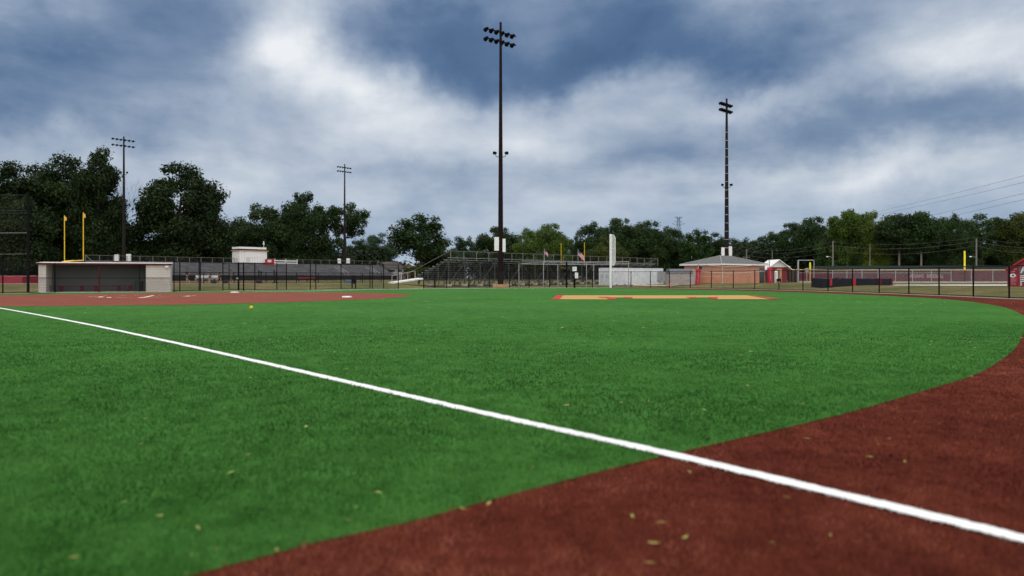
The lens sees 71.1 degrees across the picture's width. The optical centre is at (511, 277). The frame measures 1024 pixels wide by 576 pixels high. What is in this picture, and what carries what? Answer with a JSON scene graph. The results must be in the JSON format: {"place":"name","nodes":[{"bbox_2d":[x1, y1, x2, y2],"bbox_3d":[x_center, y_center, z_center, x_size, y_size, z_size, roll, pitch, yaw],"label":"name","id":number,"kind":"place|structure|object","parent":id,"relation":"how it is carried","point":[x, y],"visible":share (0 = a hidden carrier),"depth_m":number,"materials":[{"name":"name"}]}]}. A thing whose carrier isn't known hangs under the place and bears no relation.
{"place":"outdoors","nodes":[
{"label":"outdoors","id":0,"kind":"place"},
{"bbox_2d":[0,280,367,283],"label":"running track","id":1,"kind":"structure","parent":0,"point":[183,283],"depth_m":81.44,"materials":[{"name":"red rubber"}]},
{"bbox_2d":[0,292,410,305],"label":"infield","id":2,"kind":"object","parent":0,"point":[129,299],"visible":0.92,"depth_m":40.06,"materials":[{"name":"red soil"}]},
{"bbox_2d":[413,282,598,285],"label":"soil","id":3,"kind":"structure","parent":0,"point":[525,284],"depth_m":110.28,"materials":[{"name":"brown soil"}]},
{"bbox_2d":[0,288,1023,575],"bbox_3d":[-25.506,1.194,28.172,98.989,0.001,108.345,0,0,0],"label":"turf","id":4,"kind":"structure","parent":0,"point":[540,304],"depth_m":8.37,"materials":[{"name":"green plant"}]},
{"bbox_2d":[423,271,608,287],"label":"chain link fence","id":5,"kind":"object","parent":4,"relation":"on","point":[446,275],"visible":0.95,"depth_m":79.44,"materials":[{"name":"black metal"}]},
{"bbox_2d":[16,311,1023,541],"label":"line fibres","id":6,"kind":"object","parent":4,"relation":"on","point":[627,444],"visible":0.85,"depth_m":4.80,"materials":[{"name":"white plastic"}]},
{"bbox_2d":[64,298,1021,562],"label":"fallen leaves","id":7,"kind":"object","parent":4,"relation":"on","point":[534,466],"visible":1,"depth_m":3.85,"materials":[{"name":"yellow plant"}]},
{"bbox_2d":[560,295,766,298],"bbox_3d":[9.004,1.184,42.884,12.882,0.004,8.349,0,0,0],"label":"turf mark","id":8,"kind":"object","parent":4,"relation":"on","point":[655,296],"visible":0.95,"depth_m":44.04,"materials":[{"name":"beige sand"}]},
{"bbox_2d":[553,295,780,298],"bbox_3d":[8.847,1.174,42.862,13.427,0.008,8.659,0,0,0],"label":"turf mark edge","id":9,"kind":"object","parent":8,"relation":"on","point":[557,296],"visible":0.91,"depth_m":41.53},
{"bbox_2d":[0,277,1023,298],"bbox_3d":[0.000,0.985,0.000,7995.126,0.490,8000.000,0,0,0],"label":"ground","id":10,"kind":"structure","parent":0,"point":[863,288],"depth_m":73.17,"materials":[{"name":"green plant"}]},
{"bbox_2d":[0,192,29,291],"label":"backstop net","id":11,"kind":"object","parent":10,"relation":"on","point":[28,255],"visible":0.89,"depth_m":53.52,"materials":[{"name":"black fabric"}]},
{"bbox_2d":[0,276,37,282],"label":"banner","id":12,"kind":"object","parent":10,"relation":"on","point":[8,279],"visible":0.47,"depth_m":84.10,"materials":[{"name":"fabric"}]},
{"bbox_2d":[0,160,58,249],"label":"tree","id":13,"kind":"object","parent":10,"relation":"on","point":[17,185],"visible":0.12,"depth_m":147.08,"materials":[{"name":"green plant"}]},
{"bbox_2d":[0,192,65,275],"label":"tree","id":14,"kind":"object","parent":10,"relation":"on","point":[41,228],"visible":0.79,"depth_m":137.09,"materials":[{"name":"green plant"}]},
{"bbox_2d":[23,162,45,205],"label":"tree","id":15,"kind":"object","parent":10,"relation":"on","point":[36,168],"visible":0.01,"depth_m":157.76,"materials":[{"name":"green plant"}]},
{"bbox_2d":[21,151,93,261],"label":"tree","id":16,"kind":"object","parent":10,"relation":"on","point":[56,195],"visible":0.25,"depth_m":151.01,"materials":[{"name":"green plant"}]},
{"bbox_2d":[62,212,85,261],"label":"goal post","id":17,"kind":"object","parent":10,"relation":"on","point":[84,216],"visible":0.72,"depth_m":93.28,"materials":[{"name":"yellow metal"}]},
{"bbox_2d":[42,155,109,252],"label":"tree","id":18,"kind":"object","parent":10,"relation":"on","point":[78,162],"visible":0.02,"depth_m":155.42,"materials":[{"name":"green plant"}]},
{"bbox_2d":[61,145,132,261],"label":"tree","id":19,"kind":"object","parent":10,"relation":"on","point":[103,179],"visible":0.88,"depth_m":147.27,"materials":[{"name":"green plant"}]},
{"bbox_2d":[65,203,141,260],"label":"tree","id":20,"kind":"object","parent":10,"relation":"on","point":[108,249],"visible":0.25,"depth_m":149.05,"materials":[{"name":"green plant"}]},
{"bbox_2d":[36,262,172,291],"bbox_3d":[-32.620,-0.018,57.899,9.417,2.435,2.900,0,0,-22],"label":"dugout","id":21,"kind":"object","parent":10,"relation":"on","point":[90,272],"visible":0.88,"depth_m":58.14,"materials":[{"name":"concrete"}]},
{"bbox_2d":[50,285,133,291],"bbox_3d":[-33.575,0.910,57.395,5.775,0.480,0.400,0,0,-22],"label":"bench","id":22,"kind":"object","parent":21,"relation":"on","point":[95,289],"visible":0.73,"depth_m":57.32,"materials":[{"name":"red paint"}]},
{"bbox_2d":[135,281,143,290],"bbox_3d":[-30.319,0.730,58.254,0.680,0.840,0.670,0,0,0],"label":"trash can","id":23,"kind":"object","parent":21,"relation":"on","point":[141,285],"visible":0.59,"depth_m":58.05,"materials":[{"name":"plastic"}]},
{"bbox_2d":[39,263,169,292],"bbox_3d":[-31.947,0.040,56.448,9.062,2.320,0.127,0,0,-22],"label":"dugout rail","id":24,"kind":"object","parent":10,"relation":"on","point":[54,282],"visible":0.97,"depth_m":56.29,"materials":[{"name":"black metal"}]},
{"bbox_2d":[111,136,134,260],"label":"light pole","id":25,"kind":"object","parent":10,"relation":"on","point":[125,255],"visible":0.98,"depth_m":137.81,"materials":[{"name":"metal"}]},
{"bbox_2d":[121,160,242,280],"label":"tree","id":26,"kind":"object","parent":10,"relation":"on","point":[175,231],"visible":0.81,"depth_m":154.66,"materials":[{"name":"green plant"}]},
{"bbox_2d":[181,212,240,262],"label":"tree","id":27,"kind":"object","parent":10,"relation":"on","point":[228,258],"visible":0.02,"depth_m":169.51,"materials":[{"name":"green plant"}]},
{"bbox_2d":[85,255,396,280],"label":"home bleachers","id":28,"kind":"object","parent":10,"relation":"on","point":[305,270],"visible":0.52,"depth_m":154.20,"materials":[{"name":"grey metal"}]},
{"bbox_2d":[231,241,267,262],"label":"press box","id":29,"kind":"object","parent":28,"relation":"on","point":[250,254],"visible":0.99,"depth_m":153.86,"materials":[{"name":"white metal"}]},
{"bbox_2d":[265,259,297,264],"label":"filming deck","id":30,"kind":"structure","parent":28,"relation":"on","point":[269,260],"depth_m":157.33,"materials":[{"name":"red paint"}]},
{"bbox_2d":[228,202,297,262],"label":"tree","id":31,"kind":"object","parent":10,"relation":"on","point":[271,233],"visible":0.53,"depth_m":180.62,"materials":[{"name":"green plant"}]},
{"bbox_2d":[172,272,381,282],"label":"chain link fence","id":32,"kind":"object","parent":10,"relation":"on","point":[266,277],"visible":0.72,"depth_m":87.75,"materials":[{"name":"black metal"}]},
{"bbox_2d":[277,191,336,263],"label":"tree","id":33,"kind":"object","parent":10,"relation":"on","point":[306,243],"visible":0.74,"depth_m":186.67,"materials":[{"name":"green plant"}]},
{"bbox_2d":[337,164,351,263],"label":"light pole","id":34,"kind":"object","parent":10,"relation":"on","point":[344,242],"visible":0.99,"depth_m":176.80,"materials":[{"name":"metal"}]},
{"bbox_2d":[325,202,371,262],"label":"tree","id":35,"kind":"object","parent":10,"relation":"on","point":[334,213],"visible":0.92,"depth_m":193.48,"materials":[{"name":"green plant"}]},
{"bbox_2d":[347,239,368,253],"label":"tree","id":36,"kind":"object","parent":10,"relation":"on","point":[359,245],"visible":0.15,"depth_m":228.13,"materials":[{"name":"green plant"}]},
{"bbox_2d":[361,232,398,261],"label":"tree","id":37,"kind":"object","parent":10,"relation":"on","point":[373,241],"visible":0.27,"depth_m":258.42,"materials":[{"name":"green plant"}]},
{"bbox_2d":[376,262,406,279],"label":"house","id":38,"kind":"structure","parent":10,"relation":"on","point":[394,265],"depth_m":215.53,"materials":[{"name":"grey"}]},
{"bbox_2d":[388,271,422,283],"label":"access ramp","id":39,"kind":"structure","parent":10,"relation":"on","point":[407,280],"depth_m":93.56,"materials":[{"name":"white paint"}]},
{"bbox_2d":[404,263,422,279],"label":"shrub","id":40,"kind":"object","parent":10,"relation":"on","point":[416,272],"visible":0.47,"depth_m":210.66,"materials":[{"name":"green plant"}]},
{"bbox_2d":[385,212,453,267],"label":"tree","id":41,"kind":"object","parent":10,"relation":"on","point":[406,238],"visible":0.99,"depth_m":221.63,"materials":[{"name":"green plant"}]},
{"bbox_2d":[418,266,437,279],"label":"shrub","id":42,"kind":"object","parent":10,"relation":"on","point":[423,269],"visible":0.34,"depth_m":179.07,"materials":[{"name":"green plant"}]},
{"bbox_2d":[414,241,452,279],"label":"tree","id":43,"kind":"object","parent":10,"relation":"on","point":[436,262],"visible":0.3,"depth_m":228.39,"materials":[{"name":"green plant"}]},
{"bbox_2d":[446,249,467,277],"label":"tree","id":44,"kind":"object","parent":10,"relation":"on","point":[453,251],"visible":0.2,"depth_m":288.72,"materials":[{"name":"green plant"}]},
{"bbox_2d":[448,235,474,265],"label":"tree","id":45,"kind":"object","parent":10,"relation":"on","point":[461,245],"visible":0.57,"depth_m":297.91,"materials":[{"name":"green plant"}]},
{"bbox_2d":[469,225,517,277],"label":"tree","id":46,"kind":"object","parent":10,"relation":"on","point":[484,244],"visible":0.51,"depth_m":230.97,"materials":[{"name":"green plant"}]},
{"bbox_2d":[483,22,515,283],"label":"light pole","id":47,"kind":"object","parent":10,"relation":"on","point":[499,244],"visible":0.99,"depth_m":82.30,"materials":[{"name":"brown metal"}]},
{"bbox_2d":[512,227,549,276],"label":"tree","id":48,"kind":"object","parent":10,"relation":"on","point":[526,247],"visible":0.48,"depth_m":226.18,"materials":[{"name":"green plant"}]},
{"bbox_2d":[524,256,542,276],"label":"shrub","id":49,"kind":"object","parent":10,"relation":"on","point":[535,259],"visible":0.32,"depth_m":204.22,"materials":[{"name":"green plant"}]},
{"bbox_2d":[410,251,657,286],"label":"visitor bleachers","id":50,"kind":"object","parent":10,"relation":"on","point":[516,267],"visible":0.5,"depth_m":108.32,"materials":[{"name":"metal"}]},
{"bbox_2d":[536,249,553,276],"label":"shrub","id":51,"kind":"object","parent":10,"relation":"on","point":[546,257],"visible":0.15,"depth_m":213.69,"materials":[{"name":"green plant"}]},
{"bbox_2d":[527,223,573,276],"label":"tree","id":52,"kind":"object","parent":10,"relation":"on","point":[559,244],"visible":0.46,"depth_m":225.54,"materials":[{"name":"green plant"}]},
{"bbox_2d":[568,236,579,251],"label":"tree","id":53,"kind":"object","parent":10,"relation":"on","point":[571,248],"visible":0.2,"depth_m":258.10,"materials":[{"name":"green plant"}]},
{"bbox_2d":[521,261,628,286],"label":"batting cage","id":54,"kind":"object","parent":10,"relation":"on","point":[586,264],"visible":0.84,"depth_m":91.40,"materials":[{"name":"metal"}]},
{"bbox_2d":[570,219,608,278],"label":"tree","id":55,"kind":"object","parent":10,"relation":"on","point":[591,241],"visible":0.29,"depth_m":228.38,"materials":[{"name":"green plant"}]},
{"bbox_2d":[585,236,629,278],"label":"tree","id":56,"kind":"object","parent":10,"relation":"on","point":[602,250],"visible":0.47,"depth_m":218.55,"materials":[{"name":"green plant"}]},
{"bbox_2d":[327,240,902,277],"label":"woods","id":57,"kind":"object","parent":10,"relation":"on","point":[367,256],"visible":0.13,"depth_m":207.89,"materials":[{"name":"green plant"}]},
{"bbox_2d":[595,217,645,267],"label":"tree","id":58,"kind":"object","parent":10,"relation":"on","point":[627,237],"visible":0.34,"depth_m":228.61,"materials":[{"name":"green plant"}]},
{"bbox_2d":[599,268,662,284],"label":"shipping container","id":59,"kind":"object","parent":10,"relation":"on","point":[616,275],"visible":0.73,"depth_m":108.82,"materials":[{"name":"paint"}]},
{"bbox_2d":[600,269,604,283],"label":"door","id":60,"kind":"structure","parent":59,"relation":"in","point":[602,281],"depth_m":108.10,"materials":[{"name":"paint"}]},
{"bbox_2d":[628,219,675,273],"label":"tree","id":61,"kind":"object","parent":10,"relation":"on","point":[650,236],"visible":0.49,"depth_m":230.51,"materials":[{"name":"green plant"}]},
{"bbox_2d":[648,225,691,268],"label":"tree","id":62,"kind":"object","parent":10,"relation":"on","point":[674,259],"visible":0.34,"depth_m":234.11,"materials":[{"name":"green plant"}]},
{"bbox_2d":[666,269,695,284],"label":"storage shed","id":63,"kind":"structure","parent":10,"relation":"on","point":[674,275],"depth_m":89.00,"materials":[{"name":"grey"}]},
{"bbox_2d":[675,229,716,261],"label":"tree","id":64,"kind":"object","parent":10,"relation":"on","point":[688,248],"visible":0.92,"depth_m":223.07,"materials":[{"name":"green plant"}]},
{"bbox_2d":[695,262,700,284],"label":"volleyball post","id":65,"kind":"object","parent":10,"relation":"on","point":[698,270],"visible":0.99,"depth_m":83.78,"materials":[{"name":"metal"}]},
{"bbox_2d":[700,232,733,257],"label":"tree","id":66,"kind":"object","parent":10,"relation":"on","point":[717,244],"visible":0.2,"depth_m":227.29,"materials":[{"name":"green plant"}]},
{"bbox_2d":[679,255,768,283],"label":"brick building","id":67,"kind":"structure","parent":10,"relation":"on","point":[719,262],"depth_m":90.44,"materials":[{"name":"brown brick"}]},
{"bbox_2d":[759,268,764,282],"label":"door","id":68,"kind":"structure","parent":67,"relation":"in","point":[762,274],"depth_m":92.62,"materials":[{"name":"grey metal"}]},
{"bbox_2d":[719,98,732,255],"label":"light pole","id":69,"kind":"object","parent":10,"relation":"on","point":[726,249],"visible":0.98,"depth_m":111.28,"materials":[{"name":"grey metal"}]},
{"bbox_2d":[658,265,796,281],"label":"slat fence","id":70,"kind":"object","parent":10,"relation":"on","point":[791,274],"visible":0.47,"depth_m":107.97,"materials":[{"name":"grey paint"}]},
{"bbox_2d":[729,237,750,255],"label":"tree","id":71,"kind":"object","parent":10,"relation":"on","point":[732,241],"visible":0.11,"depth_m":299.30,"materials":[{"name":"green plant"}]},
{"bbox_2d":[751,231,778,262],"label":"tree","id":72,"kind":"object","parent":10,"relation":"on","point":[770,237],"visible":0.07,"depth_m":214.05,"materials":[{"name":"green plant"}]},
{"bbox_2d":[767,260,772,283],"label":"volleyball post","id":73,"kind":"object","parent":10,"relation":"on","point":[769,274],"visible":0.84,"depth_m":84.28,"materials":[{"name":"metal"}]},
{"bbox_2d":[765,259,792,282],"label":"red shed","id":74,"kind":"structure","parent":10,"relation":"on","point":[778,264],"depth_m":97.00,"materials":[{"name":"red"}]},
{"bbox_2d":[768,222,811,279],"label":"tree","id":75,"kind":"object","parent":10,"relation":"on","point":[785,235],"visible":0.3,"depth_m":207.88,"materials":[{"name":"green plant"}]},
{"bbox_2d":[789,216,829,279],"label":"tree","id":76,"kind":"object","parent":10,"relation":"on","point":[815,231],"visible":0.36,"depth_m":203.51,"materials":[{"name":"green plant"}]},
{"bbox_2d":[813,231,863,265],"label":"tree","id":77,"kind":"object","parent":10,"relation":"on","point":[821,259],"visible":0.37,"depth_m":193.53,"materials":[{"name":"green plant"}]},
{"bbox_2d":[825,208,871,265],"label":"tree","id":78,"kind":"object","parent":10,"relation":"on","point":[849,225],"visible":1,"depth_m":187.71,"materials":[{"name":"green plant"}]},
{"bbox_2d":[811,277,892,287],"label":"landing mat","id":79,"kind":"object","parent":10,"relation":"on","point":[874,281],"visible":0.72,"depth_m":66.02,"materials":[{"name":"black plastic"}]},
{"bbox_2d":[856,210,893,265],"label":"tree","id":80,"kind":"object","parent":10,"relation":"on","point":[873,255],"visible":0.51,"depth_m":189.38,"materials":[{"name":"green plant"}]},
{"bbox_2d":[871,212,920,265],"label":"tree","id":81,"kind":"object","parent":10,"relation":"on","point":[891,230],"visible":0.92,"depth_m":182.64,"materials":[{"name":"green plant"}]},
{"bbox_2d":[888,251,918,265],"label":"tree","id":82,"kind":"object","parent":10,"relation":"on","point":[905,260],"visible":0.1,"depth_m":194.37,"materials":[{"name":"green plant"}]},
{"bbox_2d":[811,266,1007,281],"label":"tarp band","id":83,"kind":"object","parent":10,"relation":"on","point":[887,271],"visible":0.33,"depth_m":117.97,"materials":[{"name":"black fabric"}]},
{"bbox_2d":[907,250,936,265],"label":"tree","id":84,"kind":"object","parent":10,"relation":"on","point":[926,261],"visible":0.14,"depth_m":194.84,"materials":[{"name":"green plant"}]},
{"bbox_2d":[904,210,947,265],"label":"tree","id":85,"kind":"object","parent":10,"relation":"on","point":[926,231],"visible":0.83,"depth_m":179.99,"materials":[{"name":"green plant"}]},
{"bbox_2d":[927,216,956,265],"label":"tree","id":86,"kind":"object","parent":10,"relation":"on","point":[935,255],"visible":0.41,"depth_m":184.65,"materials":[{"name":"green plant"}]},
{"bbox_2d":[938,212,977,265],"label":"tree","id":87,"kind":"object","parent":10,"relation":"on","point":[958,236],"visible":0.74,"depth_m":181.56,"materials":[{"name":"green plant"}]},
{"bbox_2d":[974,244,993,265],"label":"tree","id":88,"kind":"object","parent":10,"relation":"on","point":[979,246],"visible":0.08,"depth_m":191.11,"materials":[{"name":"green plant"}]},
{"bbox_2d":[963,212,1005,265],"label":"tree","id":89,"kind":"object","parent":10,"relation":"on","point":[988,238],"visible":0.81,"depth_m":182.67,"materials":[{"name":"green plant"}]},
{"bbox_2d":[983,239,1012,265],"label":"tree","id":90,"kind":"object","parent":10,"relation":"on","point":[997,261],"visible":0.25,"depth_m":190.57,"materials":[{"name":"green plant"}]},
{"bbox_2d":[991,211,1023,263],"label":"tree","id":91,"kind":"object","parent":10,"relation":"on","point":[1011,231],"visible":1,"depth_m":178.21,"materials":[{"name":"green plant"}]},
{"bbox_2d":[1005,258,1023,286],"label":"ticket booth","id":92,"kind":"object","parent":10,"relation":"on","point":[1012,283],"visible":0.81,"depth_m":57.10,"materials":[{"name":"red paint"}]},
{"bbox_2d":[0,0,1023,276],"label":"sky","id":93,"kind":"structure","parent":0,"point":[610,108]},
{"bbox_2d":[182,288,1023,575],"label":"warning track","id":94,"kind":"structure","parent":0,"point":[576,540],"depth_m":3.62,"materials":[{"name":"brown soil"}]},
{"bbox_2d":[0,287,1018,298],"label":"kerb","id":95,"kind":"structure","parent":94,"relation":"on","point":[558,287],"depth_m":59.17,"materials":[{"name":"concrete"}]},
{"bbox_2d":[0,259,38,292],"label":"chain link fence","id":96,"kind":"object","parent":95,"relation":"on","point":[2,271],"visible":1,"depth_m":52.54,"materials":[{"name":"black metal"}]},
{"bbox_2d":[173,261,223,291],"bbox_3d":[-26.750,-0.060,60.350,1.306,2.520,4.937,0,0,27],"label":"chain link fence","id":97,"kind":"object","parent":95,"relation":"on","point":[179,274],"visible":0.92,"depth_m":61.08,"materials":[{"name":"black metal"}]},
{"bbox_2d":[223,262,243,290],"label":"fence gate","id":98,"kind":"structure","parent":95,"relation":"on","point":[238,276],"depth_m":62.76,"materials":[{"name":"black metal"}]},
{"bbox_2d":[244,263,286,289],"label":"chain link fence","id":99,"kind":"object","parent":95,"relation":"on","point":[267,278],"visible":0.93,"depth_m":65.26,"materials":[{"name":"black metal"}]},
{"bbox_2d":[277,263,398,289],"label":"chain link fence","id":100,"kind":"object","parent":95,"relation":"on","point":[383,272],"visible":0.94,"depth_m":70.07,"materials":[{"name":"black metal"}]},
{"bbox_2d":[1,308,1023,541],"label":"foul line","id":101,"kind":"object","parent":94,"relation":"on","point":[967,524],"visible":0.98,"depth_m":4.54,"materials":[{"name":"white paint"}]},
{"bbox_2d":[566,262,575,287],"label":"signpost","id":102,"kind":"object","parent":94,"relation":"on","point":[574,277],"visible":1,"depth_m":82.25,"materials":[{"name":"black metal"}]},
{"bbox_2d":[609,234,615,287],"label":"foul pole","id":103,"kind":"object","parent":94,"relation":"on","point":[612,257],"visible":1,"depth_m":81.62,"materials":[{"name":"white metal"}]},
{"bbox_2d":[612,265,1023,297],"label":"chain link fence","id":104,"kind":"object","parent":94,"relation":"on","point":[938,279],"visible":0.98,"depth_m":55.42,"materials":[{"name":"black metal"}]},
{"bbox_2d":[890,284,1006,285],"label":"sand path","id":105,"kind":"structure","parent":0,"point":[966,285],"depth_m":61.25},
{"label":"gravel path","id":106,"kind":"structure","parent":0,"visible":0},
{"bbox_2d":[797,260,813,281],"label":"practice frame","id":107,"kind":"object","parent":106,"relation":"on","point":[798,267],"visible":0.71,"depth_m":102.95,"materials":[{"name":"metal"}]},
{"bbox_2d":[793,269,1006,281],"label":"outfield fence","id":108,"kind":"object","parent":106,"relation":"on","point":[905,278],"visible":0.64,"depth_m":109.97,"materials":[{"name":"black"}]},
{"bbox_2d":[832,269,1006,281],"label":"galvanised fence","id":109,"kind":"object","parent":106,"relation":"on","point":[926,276],"visible":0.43,"depth_m":104.00,"materials":[{"name":"metal"}]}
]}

